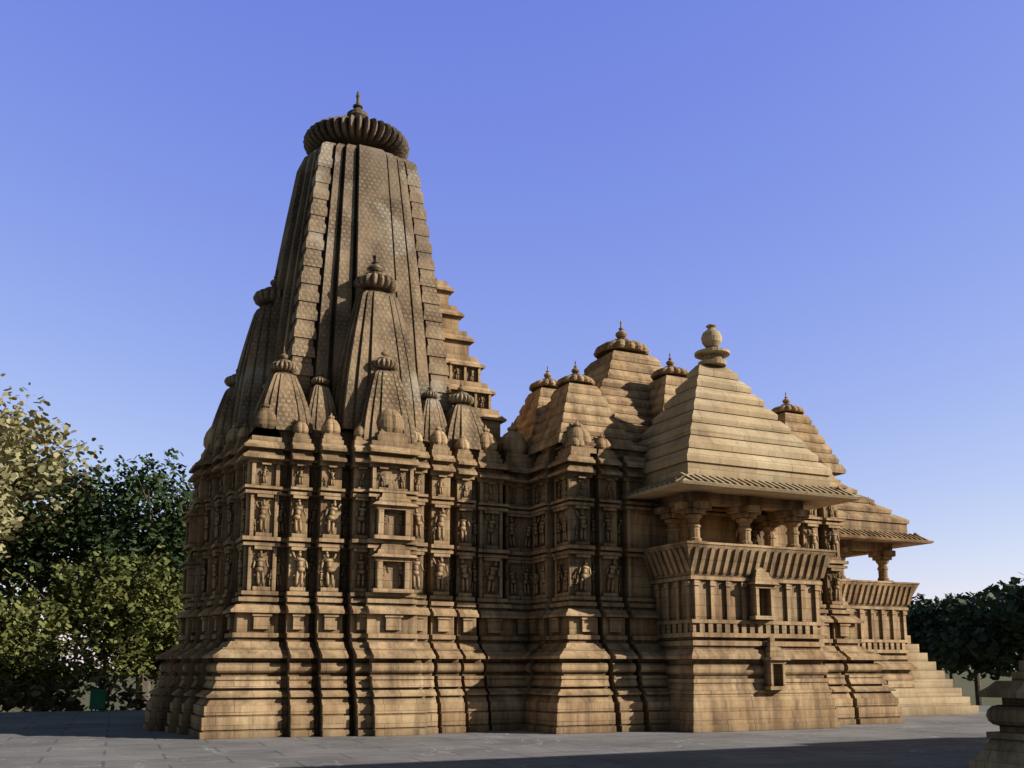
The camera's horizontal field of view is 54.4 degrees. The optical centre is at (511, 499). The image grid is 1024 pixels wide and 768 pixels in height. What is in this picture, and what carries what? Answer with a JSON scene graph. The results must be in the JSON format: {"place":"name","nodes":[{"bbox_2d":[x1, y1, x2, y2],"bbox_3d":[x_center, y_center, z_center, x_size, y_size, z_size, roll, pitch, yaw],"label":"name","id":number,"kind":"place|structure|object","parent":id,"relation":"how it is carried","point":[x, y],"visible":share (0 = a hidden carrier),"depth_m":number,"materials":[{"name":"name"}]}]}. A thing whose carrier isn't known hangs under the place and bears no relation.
{"place":"outdoors","nodes":[
{"label":"outdoors","id":0,"kind":"place"},
{"bbox_2d":[0,669,1016,711],"bbox_3d":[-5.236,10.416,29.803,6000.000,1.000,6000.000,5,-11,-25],"label":"terrain","id":1,"kind":"structure","parent":0,"point":[966,686],"depth_m":226.45,"materials":[{"name":"green plant"}]},
{"bbox_2d":[0,674,151,711],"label":"dry shrubs","id":2,"kind":"object","parent":1,"relation":"on","point":[51,701],"visible":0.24,"depth_m":41.54,"materials":[{"name":"green plant"}]},
{"bbox_2d":[0,705,999,767],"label":"platform paving","id":3,"kind":"structure","parent":1,"relation":"on","point":[92,739],"depth_m":21.62,"materials":[{"name":"grey stone"}]},
{"bbox_2d":[89,689,106,711],"bbox_3d":[-16.413,7.957,39.432,0.600,0.860,0.500,5,-11,-25],"label":"green bin","id":4,"kind":"object","parent":3,"relation":"on","point":[97,698],"visible":1,"depth_m":39.25,"materials":[{"name":"paint"}]},
{"bbox_2d":[142,280,933,739],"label":"temple","id":5,"kind":"structure","parent":3,"relation":"on","point":[704,620],"depth_m":28.04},
{"bbox_2d":[208,91,483,453],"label":"temple spire","id":6,"kind":"structure","parent":5,"relation":"on","point":[346,330],"depth_m":30.29,"materials":[{"name":"stone"}]},
{"bbox_2d":[193,366,842,600],"bbox_3d":[-0.491,-0.270,33.705,19.674,7.612,11.492,5,-11,-25],"label":"temple sculpture","id":7,"kind":"object","parent":5,"relation":"attached to","point":[415,563],"visible":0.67,"depth_m":28.29,"materials":[{"name":"beige stone"}]},
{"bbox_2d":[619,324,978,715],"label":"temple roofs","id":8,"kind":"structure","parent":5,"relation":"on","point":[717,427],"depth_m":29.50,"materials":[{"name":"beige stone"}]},
{"bbox_2d":[969,653,1023,767],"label":"neighbour shrine","id":9,"kind":"object","parent":3,"relation":"on","point":[1003,747],"visible":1,"depth_m":13.27,"materials":[{"name":"stone"}]},
{"bbox_2d":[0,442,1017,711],"bbox_3d":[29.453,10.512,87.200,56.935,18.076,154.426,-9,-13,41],"label":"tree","id":10,"kind":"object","parent":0,"point":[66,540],"depth_m":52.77,"materials":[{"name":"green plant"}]},
{"bbox_2d":[0,373,127,595],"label":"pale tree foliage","id":11,"kind":"object","parent":10,"relation":"on","point":[12,429],"visible":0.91,"depth_m":51.76,"materials":[{"name":"green plant"}]},
{"bbox_2d":[0,544,187,710],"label":"tree foliage","id":12,"kind":"object","parent":10,"relation":"attached to","point":[28,656],"visible":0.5,"depth_m":45.47,"materials":[{"name":"green plant"}]},
{"bbox_2d":[906,572,1023,681],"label":"tree foliage","id":13,"kind":"object","parent":10,"relation":"on","point":[985,634],"visible":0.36,"depth_m":89.54,"materials":[{"name":"green plant"}]},
{"bbox_2d":[0,0,1023,669],"label":"sky","id":14,"kind":"structure","parent":0,"point":[835,188],"materials":[{"name":"blue"}]}
]}

